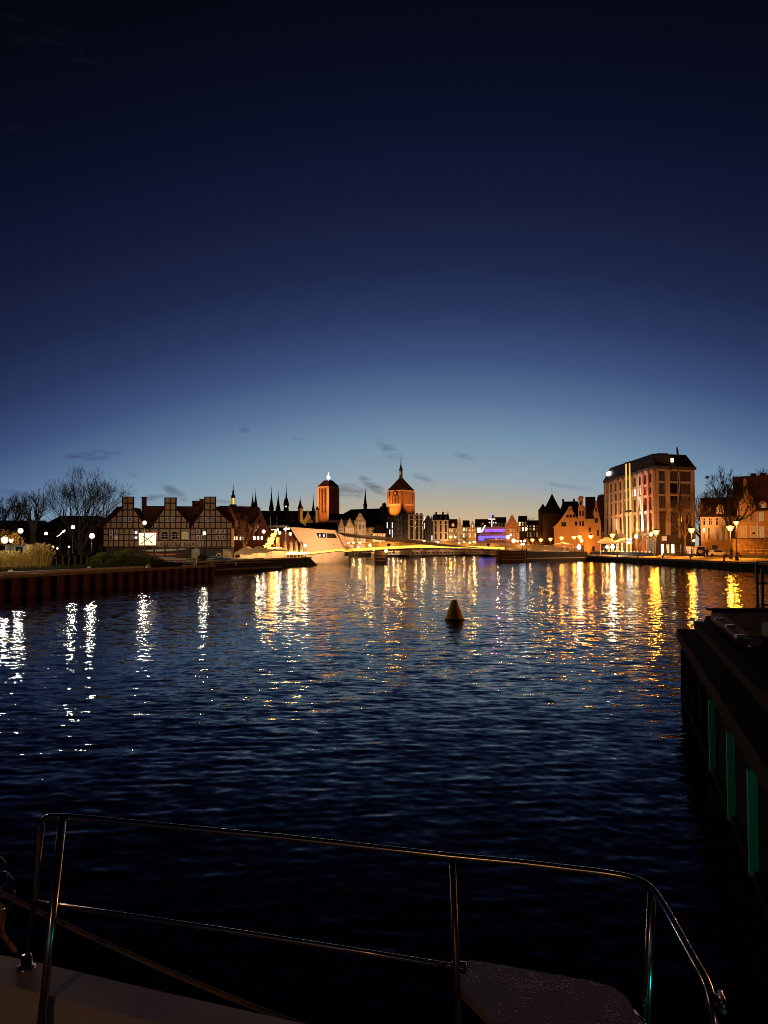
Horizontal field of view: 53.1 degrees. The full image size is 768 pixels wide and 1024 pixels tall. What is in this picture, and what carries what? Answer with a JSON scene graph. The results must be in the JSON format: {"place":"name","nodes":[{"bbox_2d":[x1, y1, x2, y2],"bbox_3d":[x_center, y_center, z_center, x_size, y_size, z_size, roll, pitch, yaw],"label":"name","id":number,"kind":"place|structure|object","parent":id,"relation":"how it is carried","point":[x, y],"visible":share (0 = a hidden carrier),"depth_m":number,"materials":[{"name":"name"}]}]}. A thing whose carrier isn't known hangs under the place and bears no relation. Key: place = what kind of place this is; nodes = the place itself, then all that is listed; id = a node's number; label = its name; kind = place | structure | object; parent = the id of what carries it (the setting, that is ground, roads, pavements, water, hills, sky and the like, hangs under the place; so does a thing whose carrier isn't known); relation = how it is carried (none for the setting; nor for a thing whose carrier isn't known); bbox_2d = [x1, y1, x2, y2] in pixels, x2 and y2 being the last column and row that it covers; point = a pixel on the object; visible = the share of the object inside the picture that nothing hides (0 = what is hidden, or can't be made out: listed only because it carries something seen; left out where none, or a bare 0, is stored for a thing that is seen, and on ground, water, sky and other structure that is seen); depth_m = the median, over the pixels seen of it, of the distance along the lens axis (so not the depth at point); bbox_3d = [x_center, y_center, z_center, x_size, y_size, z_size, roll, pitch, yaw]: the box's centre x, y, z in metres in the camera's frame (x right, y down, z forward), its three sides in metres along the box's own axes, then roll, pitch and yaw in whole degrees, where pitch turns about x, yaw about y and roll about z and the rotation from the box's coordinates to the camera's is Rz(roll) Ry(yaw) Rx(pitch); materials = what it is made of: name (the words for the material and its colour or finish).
{"place":"outdoors","nodes":[
{"label":"outdoors","id":0,"kind":"place"},
{"bbox_2d":[2,543,33,555],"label":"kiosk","id":1,"kind":"object","parent":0,"point":[16,547],"visible":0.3,"depth_m":87.89,"materials":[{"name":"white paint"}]},
{"bbox_2d":[0,543,55,568],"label":"reed grass","id":2,"kind":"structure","parent":0,"point":[35,556],"depth_m":65.15,"materials":[{"name":"gold plant"}]},
{"bbox_2d":[0,521,58,553],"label":"dark house","id":3,"kind":"structure","parent":0,"point":[47,532],"depth_m":160.40,"materials":[{"name":"ceramic"}]},
{"bbox_2d":[48,516,105,554],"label":"dark house","id":4,"kind":"structure","parent":0,"point":[64,544],"depth_m":164.91,"materials":[{"name":"ceramic"}]},
{"bbox_2d":[100,497,239,557],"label":"half timbered house","id":5,"kind":"structure","parent":0,"point":[170,522],"depth_m":130.03,"materials":[{"name":"beige paint"}]},
{"bbox_2d":[206,549,221,557],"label":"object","id":6,"kind":"structure","parent":5,"relation":"in","point":[209,552],"depth_m":130.20,"materials":[{"name":"black metal"}]},
{"bbox_2d":[175,557,316,567],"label":"embankment","id":7,"kind":"structure","parent":0,"point":[293,562],"depth_m":125.14,"materials":[{"name":"stone"}]},
{"bbox_2d":[268,525,302,555],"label":"pavilion","id":8,"kind":"structure","parent":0,"point":[284,536],"depth_m":166.47,"materials":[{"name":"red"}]},
{"bbox_2d":[262,511,315,531],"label":"dark roofed building","id":9,"kind":"structure","parent":0,"point":[278,518],"depth_m":473.46,"materials":[{"name":"ceramic"}]},
{"bbox_2d":[283,488,288,518],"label":"spire","id":10,"kind":"structure","parent":9,"relation":"on","point":[286,506],"depth_m":473.38,"materials":[{"name":"ceramic"}]},
{"bbox_2d":[280,522,305,552],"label":"dark roofed building","id":11,"kind":"structure","parent":0,"point":[296,524],"depth_m":241.64,"materials":[{"name":"ceramic"}]},
{"bbox_2d":[313,522,336,553],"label":"town house","id":12,"kind":"structure","parent":0,"point":[326,525],"depth_m":227.53,"materials":[{"name":"ceramic"}]},
{"bbox_2d":[328,514,357,532],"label":"town house","id":13,"kind":"structure","parent":0,"point":[337,518],"depth_m":341.41,"materials":[{"name":"beige paint"}]},
{"bbox_2d":[345,518,353,548],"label":"town house","id":14,"kind":"structure","parent":0,"point":[349,527],"depth_m":288.86,"materials":[{"name":"beige paint"}]},
{"bbox_2d":[354,513,365,547],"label":"town house","id":15,"kind":"structure","parent":0,"point":[360,524],"depth_m":294.95,"materials":[{"name":"beige paint"}]},
{"bbox_2d":[344,489,391,530],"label":"church","id":16,"kind":"structure","parent":0,"point":[378,516],"depth_m":425.04,"materials":[{"name":"black brick"}]},
{"bbox_2d":[366,524,374,541],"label":"town house","id":17,"kind":"structure","parent":0,"point":[369,529],"depth_m":300.26,"materials":[{"name":"paint"}]},
{"bbox_2d":[0,554,767,1023],"bbox_3d":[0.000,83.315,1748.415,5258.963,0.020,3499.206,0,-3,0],"label":"water","id":18,"kind":"structure","parent":0,"point":[530,710],"depth_m":10.84,"materials":[{"name":"blue liquid"}]},
{"bbox_2d":[206,561,280,572],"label":"pontoon","id":19,"kind":"object","parent":18,"relation":"on","point":[240,567],"visible":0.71,"depth_m":104.50,"materials":[{"name":"stone"}]},
{"bbox_2d":[0,813,727,1023],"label":"yacht","id":20,"kind":"object","parent":18,"relation":"on","point":[44,992],"visible":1,"depth_m":2.77,"materials":[{"name":"metal"}]},
{"bbox_2d":[0,903,16,952],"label":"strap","id":21,"kind":"object","parent":20,"relation":"attached to","point":[7,941],"visible":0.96,"depth_m":3.12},
{"bbox_2d":[0,890,304,1023],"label":"mooring rope","id":22,"kind":"object","parent":20,"relation":"hanging from","point":[189,980],"visible":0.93,"depth_m":3.11,"materials":[{"name":"fabric"}]},
{"bbox_2d":[374,550,386,562],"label":"fender pier","id":23,"kind":"structure","parent":18,"relation":"in","point":[380,557],"depth_m":157.40,"materials":[{"name":"brown wood"}]},
{"bbox_2d":[398,550,464,556],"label":"river boat","id":24,"kind":"object","parent":18,"relation":"on","point":[423,553],"visible":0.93,"depth_m":274.37,"materials":[{"name":"black metal"}]},
{"bbox_2d":[444,600,463,620],"bbox_3d":[3.212,4.660,35.108,0.910,1.300,0.910,1,-3,-23],"label":"buoy","id":25,"kind":"object","parent":18,"relation":"on","point":[454,612],"visible":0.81,"depth_m":34.87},
{"bbox_2d":[464,550,482,555],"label":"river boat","id":26,"kind":"object","parent":18,"relation":"on","point":[472,553],"visible":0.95,"depth_m":293.83,"materials":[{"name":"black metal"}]},
{"bbox_2d":[481,549,501,556],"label":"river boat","id":27,"kind":"object","parent":18,"relation":"on","point":[489,553],"visible":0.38,"depth_m":271.26,"materials":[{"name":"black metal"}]},
{"bbox_2d":[474,513,512,553],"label":"restaurant ship","id":28,"kind":"object","parent":18,"relation":"on","point":[491,534],"visible":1,"depth_m":315.51,"materials":[{"name":"paint"}]},
{"bbox_2d":[496,549,526,561],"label":"fender pier","id":29,"kind":"structure","parent":18,"relation":"in","point":[511,556],"depth_m":170.92,"materials":[{"name":"brown wood"}]},
{"bbox_2d":[523,550,587,560],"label":"bridge abutment","id":30,"kind":"object","parent":18,"relation":"in","point":[557,556],"visible":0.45,"depth_m":187.06,"materials":[{"name":"stone"}]},
{"bbox_2d":[676,608,767,919],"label":"jetty","id":31,"kind":"object","parent":18,"relation":"in","point":[724,674],"visible":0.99,"depth_m":10.12,"materials":[{"name":"black"}]},
{"bbox_2d":[755,561,767,610],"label":"railing","id":32,"kind":"object","parent":31,"relation":"on","point":[762,583],"visible":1,"depth_m":21.47,"materials":[{"name":"black metal"}]},
{"bbox_2d":[0,0,767,545],"label":"sky","id":33,"kind":"structure","parent":0,"point":[511,255],"materials":[{"name":"blue"}]},
{"bbox_2d":[386,516,393,550],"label":"town house","id":34,"kind":"structure","parent":0,"point":[389,527],"depth_m":313.56,"materials":[{"name":"black metal"}]},
{"bbox_2d":[394,516,402,550],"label":"town house","id":35,"kind":"structure","parent":0,"point":[398,522],"depth_m":317.69,"materials":[{"name":"black metal"}]},
{"bbox_2d":[402,514,407,538],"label":"town house","id":36,"kind":"structure","parent":0,"point":[405,526],"depth_m":322.40,"materials":[{"name":"black metal"}]},
{"bbox_2d":[408,513,414,539],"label":"town house","id":37,"kind":"structure","parent":0,"point":[411,526],"depth_m":325.87,"materials":[{"name":"beige metal"}]},
{"bbox_2d":[415,513,422,540],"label":"town house","id":38,"kind":"structure","parent":0,"point":[418,527],"depth_m":330.48,"materials":[{"name":"beige metal"}]},
{"bbox_2d":[129,551,723,565],"bbox_3d":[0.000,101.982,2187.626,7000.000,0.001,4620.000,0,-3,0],"label":"ground","id":39,"kind":"structure","parent":0,"point":[194,559],"depth_m":127.43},
{"bbox_2d":[0,497,17,531],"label":"bare tree","id":40,"kind":"object","parent":39,"relation":"on","point":[6,515],"visible":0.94,"depth_m":108.74,"materials":[{"name":"brown plant"}]},
{"bbox_2d":[0,529,23,552],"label":"tree","id":41,"kind":"object","parent":39,"relation":"on","point":[16,540],"visible":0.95,"depth_m":83.91,"materials":[{"name":"yellow plant"}]},
{"bbox_2d":[0,491,28,540],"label":"bare tree","id":42,"kind":"object","parent":39,"relation":"on","point":[19,517],"visible":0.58,"depth_m":111.77,"materials":[{"name":"brown plant"}]},
{"bbox_2d":[8,488,52,546],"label":"bare tree","id":43,"kind":"object","parent":39,"relation":"on","point":[33,523],"visible":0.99,"depth_m":103.89,"materials":[{"name":"brown plant"}]},
{"bbox_2d":[47,552,103,566],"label":"hedge","id":44,"kind":"object","parent":39,"relation":"on","point":[70,559],"visible":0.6,"depth_m":67.79,"materials":[{"name":"green plant"}]},
{"bbox_2d":[29,465,135,553],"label":"bare tree","id":45,"kind":"object","parent":39,"relation":"on","point":[80,541],"visible":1,"depth_m":107.44,"materials":[{"name":"brown plant"}]},
{"bbox_2d":[0,561,182,571],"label":"ground cover","id":46,"kind":"object","parent":39,"relation":"on","point":[102,565],"visible":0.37,"depth_m":60.51,"materials":[{"name":"green plant"}]},
{"bbox_2d":[87,552,122,564],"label":"bush","id":47,"kind":"object","parent":39,"relation":"on","point":[105,558],"visible":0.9,"depth_m":67.41,"materials":[{"name":"green plant"}]},
{"bbox_2d":[0,562,215,598],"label":"quay wall","id":48,"kind":"structure","parent":39,"relation":"on","point":[25,583],"depth_m":59.51,"materials":[{"name":"metal"}]},
{"bbox_2d":[110,548,140,564],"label":"bush","id":49,"kind":"object","parent":39,"relation":"on","point":[130,556],"visible":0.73,"depth_m":68.67,"materials":[{"name":"green plant"}]},
{"bbox_2d":[133,556,159,565],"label":"bush","id":50,"kind":"object","parent":39,"relation":"on","point":[149,560],"visible":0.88,"depth_m":69.37,"materials":[{"name":"green plant"}]},
{"bbox_2d":[138,533,156,556],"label":"banner","id":51,"kind":"object","parent":39,"relation":"on","point":[150,539],"visible":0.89,"depth_m":91.94,"materials":[{"name":"beige"}]},
{"bbox_2d":[153,543,179,558],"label":"kayak rack","id":52,"kind":"object","parent":39,"relation":"on","point":[177,546],"visible":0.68,"depth_m":97.50,"materials":[{"name":"brown wood"}]},
{"bbox_2d":[142,548,184,551],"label":"kayak","id":53,"kind":"object","parent":52,"relation":"on","point":[162,550],"visible":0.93,"depth_m":97.71,"materials":[{"name":"black metal"}]},
{"bbox_2d":[234,546,252,557],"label":"tent","id":54,"kind":"object","parent":39,"relation":"on","point":[242,552],"visible":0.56,"depth_m":127.84,"materials":[{"name":"white fabric"}]},
{"bbox_2d":[234,517,259,547],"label":"bare tree","id":55,"kind":"object","parent":39,"relation":"on","point":[242,531],"visible":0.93,"depth_m":138.84,"materials":[{"name":"brown plant"}]},
{"bbox_2d":[219,506,277,556],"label":"brick house","id":56,"kind":"structure","parent":39,"relation":"on","point":[254,515],"depth_m":149.95,"materials":[{"name":"brick"}]},
{"bbox_2d":[246,546,269,558],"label":"tent","id":57,"kind":"object","parent":39,"relation":"on","point":[259,552],"visible":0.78,"depth_m":121.43,"materials":[{"name":"white fabric"}]},
{"bbox_2d":[264,530,279,548],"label":"fire tree","id":58,"kind":"object","parent":39,"relation":"on","point":[272,541],"visible":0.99,"depth_m":135.71,"materials":[{"name":"yellow plant"}]},
{"bbox_2d":[267,547,287,557],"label":"tent","id":59,"kind":"object","parent":39,"relation":"on","point":[277,552],"visible":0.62,"depth_m":133.64,"materials":[{"name":"white fabric"}]},
{"bbox_2d":[303,511,315,525],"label":"gatehouse","id":60,"kind":"object","parent":39,"relation":"on","point":[307,519],"visible":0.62,"depth_m":458.50,"materials":[{"name":"beige paint"}]},
{"bbox_2d":[317,473,338,521],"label":"church tower","id":61,"kind":"structure","parent":39,"relation":"on","point":[327,497],"depth_m":597.68,"materials":[{"name":"brick"}]},
{"bbox_2d":[372,525,385,551],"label":"town house","id":62,"kind":"structure","parent":39,"relation":"on","point":[378,530],"depth_m":294.12,"materials":[{"name":"paint"}]},
{"bbox_2d":[387,463,414,520],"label":"church tower","id":63,"kind":"structure","parent":39,"relation":"on","point":[400,496],"depth_m":447.74,"materials":[{"name":"brick"}]},
{"bbox_2d":[448,519,457,540],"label":"town house","id":64,"kind":"structure","parent":39,"relation":"on","point":[452,525],"depth_m":351.88,"materials":[{"name":"beige paint"}]},
{"bbox_2d":[456,518,462,540],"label":"town house","id":65,"kind":"structure","parent":39,"relation":"on","point":[459,529],"depth_m":349.78,"materials":[{"name":"beige paint"}]},
{"bbox_2d":[462,520,469,542],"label":"town house","id":66,"kind":"structure","parent":39,"relation":"on","point":[466,525],"depth_m":353.80,"materials":[{"name":"beige paint"}]},
{"bbox_2d":[469,521,475,548],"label":"town house","id":67,"kind":"structure","parent":39,"relation":"on","point":[472,532],"depth_m":350.70,"materials":[{"name":"paint"}]},
{"bbox_2d":[518,516,526,544],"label":"town house","id":68,"kind":"structure","parent":39,"relation":"on","point":[522,520],"depth_m":367.63,"materials":[{"name":"ceramic"}]},
{"bbox_2d":[538,504,544,545],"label":"stair turret","id":69,"kind":"object","parent":39,"relation":"on","point":[540,522],"visible":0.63,"depth_m":326.75,"materials":[{"name":"brick"}]},
{"bbox_2d":[553,506,578,550],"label":"gabled house","id":70,"kind":"structure","parent":39,"relation":"on","point":[566,526],"depth_m":273.86,"materials":[{"name":"pink paint"}]},
{"bbox_2d":[578,496,585,550],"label":"gabled house","id":71,"kind":"structure","parent":39,"relation":"on","point":[581,525],"depth_m":249.79,"materials":[{"name":"pink paint"}]},
{"bbox_2d":[593,495,600,550],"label":"gabled house","id":72,"kind":"structure","parent":39,"relation":"on","point":[597,515],"depth_m":223.80,"materials":[{"name":"pink paint"}]},
{"bbox_2d":[595,537,617,554],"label":"canopy","id":73,"kind":"object","parent":39,"relation":"on","point":[606,540],"visible":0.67,"depth_m":192.45,"materials":[{"name":"white fabric"}]},
{"bbox_2d":[662,553,688,555],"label":"planter wall","id":74,"kind":"structure","parent":39,"relation":"on","point":[676,554],"depth_m":150.89,"materials":[{"name":"stone"}]},
{"bbox_2d":[587,555,767,571],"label":"quay wall","id":75,"kind":"structure","parent":39,"relation":"on","point":[738,565],"depth_m":131.36,"materials":[{"name":"stone"}]},
{"bbox_2d":[290,527,576,562],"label":"drawbridge","id":76,"kind":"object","parent":75,"relation":"on","point":[315,541],"visible":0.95,"depth_m":163.81,"materials":[{"name":"metal"}]},
{"bbox_2d":[317,533,336,537],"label":"slot window","id":77,"kind":"structure","parent":76,"relation":"in","point":[320,535],"depth_m":158.87,"materials":[{"name":"black glass"}]},
{"bbox_2d":[588,554,767,561],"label":"promenade","id":78,"kind":"structure","parent":75,"relation":"on","point":[716,558],"depth_m":134.83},
{"bbox_2d":[593,551,653,555],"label":"planter wall","id":79,"kind":"structure","parent":78,"relation":"on","point":[625,553],"depth_m":176.77,"materials":[{"name":"stone"}]},
{"bbox_2d":[625,462,627,551],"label":"light pole","id":80,"kind":"object","parent":78,"relation":"on","point":[626,510],"visible":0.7,"depth_m":178.02,"materials":[{"name":"yellow"}]},
{"bbox_2d":[628,461,631,551],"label":"light pole","id":81,"kind":"object","parent":78,"relation":"on","point":[630,510],"visible":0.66,"depth_m":178.12,"materials":[{"name":"yellow"}]},
{"bbox_2d":[603,453,696,555],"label":"hotel","id":82,"kind":"structure","parent":78,"relation":"on","point":[654,483],"depth_m":173.31,"materials":[{"name":"stone"}]},
{"bbox_2d":[680,471,689,480],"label":"window","id":83,"kind":"structure","parent":82,"relation":"in","point":[684,476],"depth_m":172.79,"materials":[{"name":"black metal"}]},
{"bbox_2d":[680,483,689,492],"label":"window","id":84,"kind":"structure","parent":82,"relation":"in","point":[685,488],"depth_m":172.74,"materials":[{"name":"black glass"}]},
{"bbox_2d":[676,447,682,552],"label":"flagpole","id":85,"kind":"object","parent":39,"relation":"on","point":[677,451],"visible":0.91,"depth_m":148.18,"materials":[{"name":"black metal"}]},
{"bbox_2d":[661,493,710,552],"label":"bare tree","id":86,"kind":"object","parent":39,"relation":"on","point":[684,508],"visible":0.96,"depth_m":149.93,"materials":[{"name":"brown plant"}]},
{"bbox_2d":[686,546,705,555],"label":"van","id":87,"kind":"object","parent":39,"relation":"on","point":[694,548],"visible":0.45,"depth_m":158.38,"materials":[{"name":"brown metal"}]},
{"bbox_2d":[695,487,720,554],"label":"bare tree","id":88,"kind":"object","parent":39,"relation":"on","point":[699,527],"visible":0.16,"depth_m":175.06,"materials":[{"name":"brown plant"}]},
{"bbox_2d":[705,550,728,556],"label":"car","id":89,"kind":"object","parent":39,"relation":"on","point":[711,553],"visible":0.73,"depth_m":149.78,"materials":[{"name":"brown metal"}]},
{"bbox_2d":[698,467,765,537],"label":"bare tree","id":90,"kind":"object","parent":39,"relation":"on","point":[730,495],"visible":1,"depth_m":130.20,"materials":[{"name":"brown plant"}]},
{"bbox_2d":[723,554,767,558],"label":"planter wall","id":91,"kind":"structure","parent":39,"relation":"on","point":[751,556],"depth_m":120.26,"materials":[{"name":"stone"}]},
{"bbox_2d":[731,538,767,557],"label":"rubble wall","id":92,"kind":"structure","parent":39,"relation":"on","point":[752,543],"depth_m":124.58,"materials":[{"name":"stone"}]},
{"bbox_2d":[733,473,767,537],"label":"gabled house","id":93,"kind":"structure","parent":39,"relation":"on","point":[747,527],"depth_m":145.43,"materials":[{"name":"paint"}]},
{"bbox_2d":[750,526,756,537],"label":"window","id":94,"kind":"structure","parent":93,"relation":"in","point":[752,528],"depth_m":144.72,"materials":[{"name":"paint"}]},
{"bbox_2d":[423,515,432,549],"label":"town house","id":95,"kind":"structure","parent":0,"point":[428,529],"depth_m":336.18,"materials":[{"name":"black metal"}]},
{"bbox_2d":[433,512,448,549],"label":"town house","id":96,"kind":"structure","parent":0,"point":[440,527],"depth_m":343.12,"materials":[{"name":"beige metal"}]},
{"bbox_2d":[475,519,490,539],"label":"town house","id":97,"kind":"structure","parent":0,"point":[480,523],"depth_m":360.47,"materials":[{"name":"ceramic"}]},
{"bbox_2d":[489,515,506,541],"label":"town house","id":98,"kind":"structure","parent":0,"point":[500,521],"depth_m":362.65,"materials":[{"name":"ceramic"}]},
{"bbox_2d":[504,515,519,543],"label":"town house","id":99,"kind":"structure","parent":0,"point":[512,528],"depth_m":344.34,"materials":[{"name":"orange brick"}]},
{"bbox_2d":[527,520,538,550],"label":"town house","id":100,"kind":"structure","parent":0,"point":[532,528],"depth_m":371.38,"materials":[{"name":"ceramic"}]},
{"bbox_2d":[541,494,562,551],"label":"round tower","id":101,"kind":"structure","parent":0,"point":[552,512],"depth_m":319.13,"materials":[{"name":"brick"}]},
{"bbox_2d":[561,499,578,518],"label":"dark roofed building","id":102,"kind":"structure","parent":0,"point":[574,504],"depth_m":333.89,"materials":[{"name":"ceramic"}]},
{"bbox_2d":[585,497,594,552],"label":"gabled house","id":103,"kind":"structure","parent":0,"point":[589,520],"depth_m":239.78,"materials":[{"name":"orange paint"}]},
{"bbox_2d":[600,494,605,550],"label":"town house","id":104,"kind":"structure","parent":0,"point":[603,547],"depth_m":213.95,"materials":[{"name":"brick"}]},
{"bbox_2d":[699,497,736,555],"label":"town house","id":105,"kind":"structure","parent":0,"point":[715,533],"depth_m":159.01,"materials":[{"name":"paint"}]},
{"bbox_2d":[756,500,767,537],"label":"town house","id":106,"kind":"structure","parent":0,"point":[762,521],"depth_m":143.66,"materials":[{"name":"paint"}]},
{"bbox_2d":[762,622,767,645],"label":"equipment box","id":107,"kind":"object","parent":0,"point":[764,631],"visible":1,"depth_m":13.99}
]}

